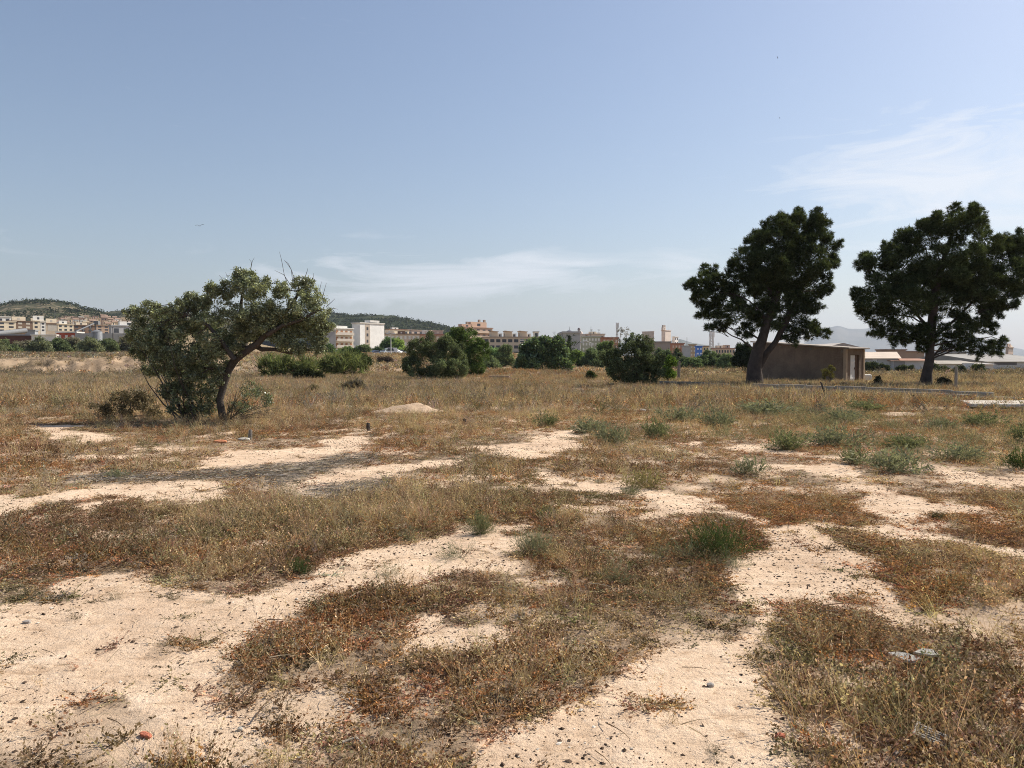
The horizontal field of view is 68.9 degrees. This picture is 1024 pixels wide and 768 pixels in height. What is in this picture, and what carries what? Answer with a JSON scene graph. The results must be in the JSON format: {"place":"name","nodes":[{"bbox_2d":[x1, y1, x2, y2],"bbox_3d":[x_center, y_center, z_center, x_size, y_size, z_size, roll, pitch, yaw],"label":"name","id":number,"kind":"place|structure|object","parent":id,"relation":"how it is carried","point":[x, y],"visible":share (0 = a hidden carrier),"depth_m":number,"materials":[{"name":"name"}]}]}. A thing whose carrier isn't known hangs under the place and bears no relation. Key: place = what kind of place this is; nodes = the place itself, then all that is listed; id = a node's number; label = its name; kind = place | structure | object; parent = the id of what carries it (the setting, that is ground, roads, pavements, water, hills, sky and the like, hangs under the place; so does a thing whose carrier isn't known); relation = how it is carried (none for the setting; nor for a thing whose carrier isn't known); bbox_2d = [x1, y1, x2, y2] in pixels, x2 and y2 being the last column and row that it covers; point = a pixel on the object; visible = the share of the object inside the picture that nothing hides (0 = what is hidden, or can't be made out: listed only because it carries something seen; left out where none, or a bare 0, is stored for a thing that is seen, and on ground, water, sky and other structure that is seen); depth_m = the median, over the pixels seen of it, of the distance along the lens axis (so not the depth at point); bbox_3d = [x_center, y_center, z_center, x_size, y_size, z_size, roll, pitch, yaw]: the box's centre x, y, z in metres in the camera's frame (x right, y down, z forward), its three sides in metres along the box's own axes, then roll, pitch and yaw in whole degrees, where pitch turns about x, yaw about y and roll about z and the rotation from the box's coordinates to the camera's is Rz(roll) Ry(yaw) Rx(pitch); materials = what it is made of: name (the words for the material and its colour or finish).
{"place":"outdoors","nodes":[
{"label":"outdoors","id":0,"kind":"place"},
{"bbox_2d":[0,300,111,321],"bbox_3d":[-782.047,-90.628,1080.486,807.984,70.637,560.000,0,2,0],"label":"hill","id":1,"kind":"structure","parent":0,"point":[23,307],"depth_m":952.31,"materials":[{"name":"green plant"}]},
{"bbox_2d":[0,297,454,345],"bbox_3d":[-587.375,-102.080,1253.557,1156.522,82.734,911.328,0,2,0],"label":"hill woods","id":2,"kind":"object","parent":1,"relation":"on","point":[431,324],"visible":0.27,"depth_m":1103.94,"materials":[{"name":"green plant"}]},
{"bbox_2d":[262,314,449,347],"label":"hill","id":3,"kind":"structure","parent":0,"point":[339,322],"depth_m":1196.51,"materials":[{"name":"green plant"}]},
{"bbox_2d":[425,537,485,561],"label":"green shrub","id":4,"kind":"object","parent":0,"point":[452,552],"visible":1,"depth_m":6.06,"materials":[{"name":"green plant"}]},
{"bbox_2d":[0,330,1023,767],"bbox_3d":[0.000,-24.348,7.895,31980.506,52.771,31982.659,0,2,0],"label":"ground","id":5,"kind":"structure","parent":0,"point":[732,720],"depth_m":4.43,"materials":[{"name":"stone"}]},
{"bbox_2d":[0,321,16,330],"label":"town building","id":6,"kind":"structure","parent":5,"relation":"on","point":[7,325],"depth_m":334.90,"materials":[{"name":"paint"}]},
{"bbox_2d":[1,337,22,351],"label":"hedge bush","id":7,"kind":"object","parent":5,"relation":"on","point":[13,347],"visible":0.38,"depth_m":175.56,"materials":[{"name":"green plant"}]},
{"bbox_2d":[0,334,30,343],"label":"town building","id":8,"kind":"structure","parent":5,"relation":"on","point":[19,337],"depth_m":205.08,"materials":[{"name":"paint"}]},
{"bbox_2d":[6,316,45,333],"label":"town building","id":9,"kind":"structure","parent":5,"relation":"on","point":[21,322],"depth_m":343.54,"materials":[{"name":"paint"}]},
{"bbox_2d":[32,316,44,333],"bbox_3d":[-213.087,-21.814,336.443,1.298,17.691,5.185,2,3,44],"label":"town building","id":10,"kind":"structure","parent":5,"relation":"on","point":[36,322],"depth_m":335.55,"materials":[{"name":"paint"}]},
{"bbox_2d":[23,335,54,352],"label":"hedge bush","id":11,"kind":"object","parent":5,"relation":"on","point":[37,344],"visible":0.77,"depth_m":170.97,"materials":[{"name":"green plant"}]},
{"bbox_2d":[30,334,59,341],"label":"canopy roof","id":12,"kind":"structure","parent":5,"relation":"on","point":[49,337],"depth_m":202.94,"materials":[{"name":"paint"}]},
{"bbox_2d":[46,319,56,334],"bbox_3d":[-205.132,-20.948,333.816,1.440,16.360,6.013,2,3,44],"label":"town building","id":13,"kind":"structure","parent":5,"relation":"on","point":[51,326],"depth_m":332.83,"materials":[{"name":"paint"}]},
{"bbox_2d":[50,336,73,351],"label":"hedge bush","id":14,"kind":"object","parent":5,"relation":"on","point":[59,344],"visible":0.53,"depth_m":174.73,"materials":[{"name":"green plant"}]},
{"bbox_2d":[57,321,73,330],"bbox_3d":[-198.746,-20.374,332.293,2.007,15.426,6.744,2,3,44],"label":"town building","id":15,"kind":"structure","parent":5,"relation":"on","point":[63,326],"depth_m":331.28,"materials":[{"name":"paint"}]},
{"bbox_2d":[55,331,84,338],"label":"town building","id":16,"kind":"structure","parent":5,"relation":"on","point":[63,334],"depth_m":204.87,"materials":[{"name":"paint"}]},
{"bbox_2d":[74,322,94,332],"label":"town building","id":17,"kind":"structure","parent":5,"relation":"on","point":[78,325],"depth_m":362.69,"materials":[{"name":"paint"}]},
{"bbox_2d":[71,335,105,352],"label":"hedge bush","id":18,"kind":"object","parent":5,"relation":"on","point":[90,344],"visible":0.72,"depth_m":171.02,"materials":[{"name":"green plant"}]},
{"bbox_2d":[75,333,125,341],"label":"block wall","id":19,"kind":"structure","parent":5,"relation":"on","point":[81,336],"depth_m":200.11,"materials":[{"name":"concrete"}]},
{"bbox_2d":[98,337,120,351],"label":"hedge bush","id":20,"kind":"object","parent":5,"relation":"on","point":[110,345],"visible":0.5,"depth_m":174.93,"materials":[{"name":"green plant"}]},
{"bbox_2d":[108,321,137,332],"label":"town building","id":21,"kind":"structure","parent":5,"relation":"on","point":[121,326],"depth_m":301.94,"materials":[{"name":"paint"}]},
{"bbox_2d":[87,384,163,419],"bbox_3d":[-10.456,0.563,20.294,1.989,1.094,0.983,0,2,0],"label":"shrub","id":22,"kind":"object","parent":5,"relation":"on","point":[106,408],"visible":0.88,"depth_m":20.22,"materials":[{"name":"green plant"}]},
{"bbox_2d":[121,255,338,421],"bbox_3d":[-7.628,-1.187,19.462,5.887,4.609,2.367,0,2,14],"label":"old tree","id":23,"kind":"object","parent":5,"relation":"on","point":[268,319],"visible":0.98,"depth_m":19.41,"materials":[{"name":"green plant"}]},
{"bbox_2d":[251,351,321,376],"bbox_3d":[-19.097,-1.407,64.030,6.351,3.872,3.580,0,2,0],"label":"bush","id":24,"kind":"object","parent":5,"relation":"on","point":[277,365],"visible":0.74,"depth_m":63.74,"materials":[{"name":"green plant"}]},
{"bbox_2d":[280,553,315,574],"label":"green shrub","id":25,"kind":"object","parent":5,"relation":"on","point":[298,564],"visible":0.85,"depth_m":5.61,"materials":[{"name":"green plant"}]},
{"bbox_2d":[291,367,325,378],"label":"dark shrub","id":26,"kind":"object","parent":5,"relation":"on","point":[310,372],"visible":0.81,"depth_m":57.81,"materials":[{"name":"green plant"}]},
{"bbox_2d":[313,345,372,374],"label":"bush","id":27,"kind":"object","parent":5,"relation":"on","point":[342,362],"visible":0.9,"depth_m":67.77,"materials":[{"name":"green plant"}]},
{"bbox_2d":[333,326,353,348],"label":"town building","id":28,"kind":"structure","parent":5,"relation":"on","point":[344,335],"depth_m":272.13,"materials":[{"name":"paint"}]},
{"bbox_2d":[338,377,367,390],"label":"thorn bush","id":29,"kind":"object","parent":5,"relation":"on","point":[357,381],"visible":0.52,"depth_m":35.92,"materials":[{"name":"brown plant"}]},
{"bbox_2d":[347,348,373,365],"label":"green shrub","id":30,"kind":"object","parent":5,"relation":"on","point":[370,360],"visible":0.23,"depth_m":89.67,"materials":[{"name":"green plant"}]},
{"bbox_2d":[351,320,384,347],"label":"town building","id":31,"kind":"structure","parent":5,"relation":"on","point":[370,332],"depth_m":282.60,"materials":[{"name":"paint"}]},
{"bbox_2d":[390,337,405,349],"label":"background tree","id":32,"kind":"object","parent":5,"relation":"on","point":[397,342],"visible":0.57,"depth_m":231.13,"materials":[{"name":"green plant"}]},
{"bbox_2d":[384,329,419,347],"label":"town building","id":33,"kind":"structure","parent":5,"relation":"on","point":[402,335],"depth_m":300.86,"materials":[{"name":"paint"}]},
{"bbox_2d":[394,519,426,544],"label":"green shrub","id":34,"kind":"object","parent":5,"relation":"on","point":[412,537],"visible":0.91,"depth_m":6.63,"materials":[{"name":"green plant"}]},
{"bbox_2d":[420,330,443,341],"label":"town building","id":35,"kind":"structure","parent":5,"relation":"on","point":[438,333],"depth_m":305.67,"materials":[{"name":"paint"}]},
{"bbox_2d":[400,330,469,379],"bbox_3d":[-5.866,-1.998,56.847,5.481,4.354,3.957,0,2,0],"label":"round tree","id":36,"kind":"object","parent":5,"relation":"on","point":[440,360],"visible":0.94,"depth_m":56.52,"materials":[{"name":"green plant"}]},
{"bbox_2d":[440,325,491,374],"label":"leafy tree","id":37,"kind":"object","parent":5,"relation":"on","point":[474,346],"visible":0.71,"depth_m":67.40,"materials":[{"name":"green plant"}]},
{"bbox_2d":[456,320,492,338],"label":"town building","id":38,"kind":"structure","parent":5,"relation":"on","point":[480,327],"depth_m":305.86,"materials":[{"name":"paint"}]},
{"bbox_2d":[456,508,497,534],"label":"green shrub","id":39,"kind":"object","parent":5,"relation":"on","point":[480,528],"visible":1,"depth_m":6.83,"materials":[{"name":"green plant"}]},
{"bbox_2d":[480,355,502,368],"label":"background tree","id":40,"kind":"object","parent":5,"relation":"on","point":[492,362],"visible":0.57,"depth_m":99.33,"materials":[{"name":"green plant"}]},
{"bbox_2d":[495,343,515,366],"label":"background tree","id":41,"kind":"object","parent":5,"relation":"on","point":[505,357],"visible":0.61,"depth_m":107.53,"materials":[{"name":"green plant"}]},
{"bbox_2d":[482,330,536,352],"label":"town building","id":42,"kind":"structure","parent":5,"relation":"on","point":[496,339],"depth_m":240.80,"materials":[{"name":"paint"}]},
{"bbox_2d":[0,350,1022,374],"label":"scrub grass","id":43,"kind":"structure","parent":5,"relation":"on","point":[246,358],"depth_m":98.63,"materials":[{"name":"plant"}]},
{"bbox_2d":[0,471,1023,767],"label":"ground weeds","id":44,"kind":"object","parent":5,"relation":"on","point":[908,701],"visible":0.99,"depth_m":4.79,"materials":[{"name":"brown plant"}]},
{"bbox_2d":[0,399,1023,493],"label":"dry weeds","id":45,"kind":"object","parent":5,"relation":"on","point":[299,419],"visible":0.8,"depth_m":14.26,"materials":[{"name":"brown plant"}]},
{"bbox_2d":[0,366,1023,410],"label":"dry grass","id":46,"kind":"structure","parent":5,"relation":"on","point":[17,388],"depth_m":32.84,"materials":[{"name":"brown plant"}]},
{"bbox_2d":[0,350,1023,421],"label":"dry brush","id":47,"kind":"object","parent":5,"relation":"on","point":[35,370],"visible":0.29,"depth_m":52.97,"materials":[{"name":"plant"}]},
{"bbox_2d":[0,419,1023,767],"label":"dead straw","id":48,"kind":"object","parent":5,"relation":"on","point":[296,473],"visible":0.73,"depth_m":9.44,"materials":[{"name":"beige plant"}]},
{"bbox_2d":[506,524,557,554],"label":"green shrub","id":49,"kind":"object","parent":5,"relation":"on","point":[527,543],"visible":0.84,"depth_m":6.20,"materials":[{"name":"green plant"}]},
{"bbox_2d":[512,334,574,370],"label":"fig tree","id":50,"kind":"object","parent":5,"relation":"on","point":[547,351],"visible":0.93,"depth_m":81.36,"materials":[{"name":"green plant"}]},
{"bbox_2d":[527,409,561,425],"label":"green shrub","id":51,"kind":"object","parent":5,"relation":"on","point":[549,421],"visible":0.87,"depth_m":18.03,"materials":[{"name":"green plant"}]},
{"bbox_2d":[557,331,580,350],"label":"town building","id":52,"kind":"structure","parent":5,"relation":"on","point":[576,337],"depth_m":214.80,"materials":[{"name":"paint"}]},
{"bbox_2d":[580,336,600,351],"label":"town building","id":53,"kind":"structure","parent":5,"relation":"on","point":[594,340],"depth_m":221.95,"materials":[{"name":"paint"}]},
{"bbox_2d":[567,414,616,433],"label":"green shrub","id":54,"kind":"object","parent":5,"relation":"on","point":[588,424],"visible":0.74,"depth_m":16.48,"materials":[{"name":"green plant"}]},
{"bbox_2d":[579,347,605,367],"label":"background tree","id":55,"kind":"object","parent":5,"relation":"on","point":[589,358],"visible":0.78,"depth_m":117.31,"materials":[{"name":"green plant"}]},
{"bbox_2d":[596,340,613,363],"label":"background tree","id":56,"kind":"object","parent":5,"relation":"on","point":[604,345],"visible":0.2,"depth_m":124.19,"materials":[{"name":"green plant"}]},
{"bbox_2d":[589,419,631,445],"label":"green shrub","id":57,"kind":"object","parent":5,"relation":"on","point":[602,433],"visible":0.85,"depth_m":14.24,"materials":[{"name":"green plant"}]},
{"bbox_2d":[587,550,641,585],"bbox_3d":[0.741,1.298,5.352,0.405,0.259,0.439,1,2,25],"label":"green shrub","id":58,"kind":"object","parent":5,"relation":"on","point":[617,572],"visible":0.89,"depth_m":5.31,"materials":[{"name":"green plant"}]},
{"bbox_2d":[596,330,667,385],"bbox_3d":[7.090,-1.319,44.075,4.226,3.701,2.568,0,2,0],"label":"evergreen bush","id":59,"kind":"object","parent":5,"relation":"on","point":[618,366],"visible":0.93,"depth_m":43.63,"materials":[{"name":"green plant"}]},
{"bbox_2d":[616,465,666,490],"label":"green shrub","id":60,"kind":"object","parent":5,"relation":"on","point":[644,478],"visible":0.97,"depth_m":9.36,"materials":[{"name":"green plant"}]},
{"bbox_2d":[637,414,671,438],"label":"green shrub","id":61,"kind":"object","parent":5,"relation":"on","point":[662,428],"visible":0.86,"depth_m":15.27,"materials":[{"name":"green plant"}]},
{"bbox_2d":[647,341,670,353],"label":"town building","id":62,"kind":"structure","parent":5,"relation":"on","point":[664,345],"depth_m":259.85,"materials":[{"name":"paint"}]},
{"bbox_2d":[661,325,670,340],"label":"town building","id":63,"kind":"structure","parent":5,"relation":"on","point":[665,335],"depth_m":424.50,"materials":[{"name":"paint"}]},
{"bbox_2d":[663,355,678,380],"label":"leafy shrub","id":64,"kind":"object","parent":5,"relation":"on","point":[670,372],"visible":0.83,"depth_m":49.77,"materials":[{"name":"green plant"}]},
{"bbox_2d":[649,403,702,421],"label":"green shrub","id":65,"kind":"object","parent":5,"relation":"on","point":[680,414],"visible":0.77,"depth_m":19.60,"materials":[{"name":"green plant"}]},
{"bbox_2d":[668,347,686,367],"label":"background tree","id":66,"kind":"object","parent":5,"relation":"on","point":[678,354],"visible":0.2,"depth_m":127.87,"materials":[{"name":"green plant"}]},
{"bbox_2d":[642,534,714,569],"bbox_3d":[1.315,1.282,5.867,0.542,0.267,0.530,-1,2,-35],"label":"green shrub","id":67,"kind":"object","parent":5,"relation":"on","point":[667,547],"visible":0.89,"depth_m":5.88,"materials":[{"name":"green plant"}]},
{"bbox_2d":[681,357,702,368],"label":"background tree","id":68,"kind":"object","parent":5,"relation":"on","point":[694,361],"visible":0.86,"depth_m":124.36,"materials":[{"name":"green plant"}]},
{"bbox_2d":[697,349,720,368],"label":"background tree","id":69,"kind":"object","parent":5,"relation":"on","point":[709,358],"visible":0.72,"depth_m":127.00,"materials":[{"name":"green plant"}]},
{"bbox_2d":[690,402,736,426],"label":"green shrub","id":70,"kind":"object","parent":5,"relation":"on","point":[721,417],"visible":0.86,"depth_m":17.94,"materials":[{"name":"green plant"}]},
{"bbox_2d":[668,515,768,566],"bbox_3d":[1.673,1.237,6.075,0.842,0.382,0.862,0,2,0],"label":"green shrub","id":71,"kind":"object","parent":5,"relation":"on","point":[720,542],"visible":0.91,"depth_m":6.01,"materials":[{"name":"green plant"}]},
{"bbox_2d":[711,345,734,355],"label":"town building","id":72,"kind":"structure","parent":5,"relation":"on","point":[721,349],"depth_m":290.85,"materials":[{"name":"paint"}]},
{"bbox_2d":[716,352,735,368],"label":"background tree","id":73,"kind":"object","parent":5,"relation":"on","point":[723,361],"visible":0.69,"depth_m":121.37,"materials":[{"name":"green plant"}]},
{"bbox_2d":[705,545,760,568],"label":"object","id":74,"kind":"object","parent":5,"relation":"on","point":[731,558],"visible":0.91,"depth_m":5.70,"materials":[{"name":"green plant"}]},
{"bbox_2d":[446,385,1023,471],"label":"green undergrowth","id":75,"kind":"object","parent":5,"relation":"on","point":[831,419],"visible":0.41,"depth_m":16.55,"materials":[{"name":"green plant"}]},
{"bbox_2d":[730,341,752,371],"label":"dark bush","id":76,"kind":"object","parent":5,"relation":"on","point":[741,356],"visible":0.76,"depth_m":84.50,"materials":[{"name":"green plant"}]},
{"bbox_2d":[727,452,771,474],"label":"green shrub","id":77,"kind":"object","parent":5,"relation":"on","point":[749,467],"visible":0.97,"depth_m":10.52,"materials":[{"name":"green plant"}]},
{"bbox_2d":[681,205,844,383],"bbox_3d":[16.214,-5.659,48.358,10.563,11.914,5.999,0,2,0],"label":"tree","id":78,"kind":"object","parent":5,"relation":"on","point":[790,255],"visible":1,"depth_m":47.86,"materials":[{"name":"green plant"}]},
{"bbox_2d":[734,396,807,415],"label":"green shrub","id":79,"kind":"object","parent":5,"relation":"on","point":[768,407],"visible":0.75,"depth_m":21.62,"materials":[{"name":"green plant"}]},
{"bbox_2d":[760,426,814,450],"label":"green shrub","id":80,"kind":"object","parent":5,"relation":"on","point":[789,441],"visible":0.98,"depth_m":13.42,"materials":[{"name":"green plant"}]},
{"bbox_2d":[750,341,869,381],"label":"shed","id":81,"kind":"structure","parent":5,"relation":"on","point":[784,360],"depth_m":52.95,"materials":[{"name":"paint"}]},
{"bbox_2d":[820,365,835,383],"bbox_3d":[19.490,-0.518,46.042,1.104,1.415,0.909,0,2,0],"label":"tree","id":82,"kind":"object","parent":5,"relation":"on","point":[829,372],"visible":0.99,"depth_m":46.02,"materials":[{"name":"green plant"}]},
{"bbox_2d":[655,381,1015,399],"bbox_3d":[15.963,0.450,36.009,2.287,0.638,25.907,-1,2,-31],"label":"concrete channel","id":83,"kind":"object","parent":5,"relation":"on","point":[872,388],"visible":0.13,"depth_m":36.09,"materials":[{"name":"grey concrete"}]},
{"bbox_2d":[795,421,881,446],"bbox_3d":[6.235,0.960,14.204,1.387,0.567,1.447,1,2,34],"label":"green shrub","id":84,"kind":"object","parent":5,"relation":"on","point":[825,438],"visible":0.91,"depth_m":14.08,"materials":[{"name":"green plant"}]},
{"bbox_2d":[811,404,868,423],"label":"green shrub","id":85,"kind":"object","parent":5,"relation":"on","point":[842,415],"visible":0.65,"depth_m":19.20,"materials":[{"name":"green plant"}]},
{"bbox_2d":[835,440,880,464],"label":"green shrub","id":86,"kind":"object","parent":5,"relation":"on","point":[856,462],"visible":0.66,"depth_m":11.63,"materials":[{"name":"green plant"}]},
{"bbox_2d":[844,397,890,410],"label":"green shrub","id":87,"kind":"object","parent":5,"relation":"on","point":[866,406],"visible":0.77,"depth_m":23.70,"materials":[{"name":"green plant"}]},
{"bbox_2d":[865,352,900,370],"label":"warehouse","id":88,"kind":"structure","parent":5,"relation":"on","point":[881,357],"depth_m":99.79,"materials":[{"name":"paint"}]},
{"bbox_2d":[875,349,906,357],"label":"town building","id":89,"kind":"structure","parent":5,"relation":"on","point":[901,353],"depth_m":190.23,"materials":[{"name":"paint"}]},
{"bbox_2d":[843,443,945,474],"bbox_3d":[5.572,1.090,10.895,1.284,0.536,1.313,-1,2,-38],"label":"green shrub","id":90,"kind":"object","parent":5,"relation":"on","point":[896,460],"visible":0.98,"depth_m":10.72,"materials":[{"name":"green plant"}]},
{"bbox_2d":[868,431,931,448],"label":"green shrub","id":91,"kind":"object","parent":5,"relation":"on","point":[895,440],"visible":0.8,"depth_m":13.64,"materials":[{"name":"green plant"}]},
{"bbox_2d":[887,358,936,370],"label":"warehouse","id":92,"kind":"structure","parent":5,"relation":"on","point":[917,363],"depth_m":97.83,"materials":[{"name":"paint"}]},
{"bbox_2d":[849,200,1023,384],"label":"tree","id":93,"kind":"object","parent":5,"relation":"on","point":[960,280],"visible":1,"depth_m":44.65,"materials":[{"name":"green plant"}]},
{"bbox_2d":[920,414,964,429],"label":"green shrub","id":94,"kind":"object","parent":5,"relation":"on","point":[944,422],"visible":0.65,"depth_m":17.11,"materials":[{"name":"green plant"}]},
{"bbox_2d":[912,721,975,757],"bbox_3d":[1.776,1.465,3.059,0.230,0.016,0.100,14,18,37],"label":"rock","id":95,"kind":"object","parent":5,"relation":"on","point":[931,737],"visible":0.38,"depth_m":3.08,"materials":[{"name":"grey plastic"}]},
{"bbox_2d":[934,361,980,368],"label":"warehouse","id":96,"kind":"structure","parent":5,"relation":"on","point":[951,364],"depth_m":101.88,"materials":[{"name":"paint"}]},
{"bbox_2d":[926,440,998,460],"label":"green shrub","id":97,"kind":"object","parent":5,"relation":"on","point":[958,451],"visible":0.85,"depth_m":12.09,"materials":[{"name":"green plant"}]},
{"bbox_2d":[919,354,1023,369],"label":"warehouse","id":98,"kind":"structure","parent":5,"relation":"on","point":[1011,361],"depth_m":120.84,"materials":[{"name":"paint"}]},
{"bbox_2d":[956,406,1012,424],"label":"green shrub","id":99,"kind":"object","parent":5,"relation":"on","point":[972,419],"visible":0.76,"depth_m":17.98,"materials":[{"name":"green plant"}]},
{"bbox_2d":[961,400,1023,407],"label":"concrete slab","id":100,"kind":"structure","parent":5,"relation":"on","point":[974,404],"depth_m":24.96,"materials":[{"name":"white concrete"}]},
{"bbox_2d":[996,442,1023,469],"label":"green shrub","id":101,"kind":"object","parent":5,"relation":"on","point":[1012,460],"visible":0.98,"depth_m":11.03,"materials":[{"name":"green plant"}]},
{"bbox_2d":[999,416,1023,440],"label":"green shrub","id":102,"kind":"object","parent":5,"relation":"on","point":[1019,433],"visible":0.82,"depth_m":14.64,"materials":[{"name":"green plant"}]},
{"bbox_2d":[0,0,1023,355],"label":"sky","id":103,"kind":"structure","parent":0,"point":[548,167],"materials":[{"name":"blue"}]},
{"bbox_2d":[803,326,1023,355],"bbox_3d":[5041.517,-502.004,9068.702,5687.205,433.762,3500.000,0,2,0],"label":"mountain","id":104,"kind":"structure","parent":0,"point":[856,337],"depth_m":8130.03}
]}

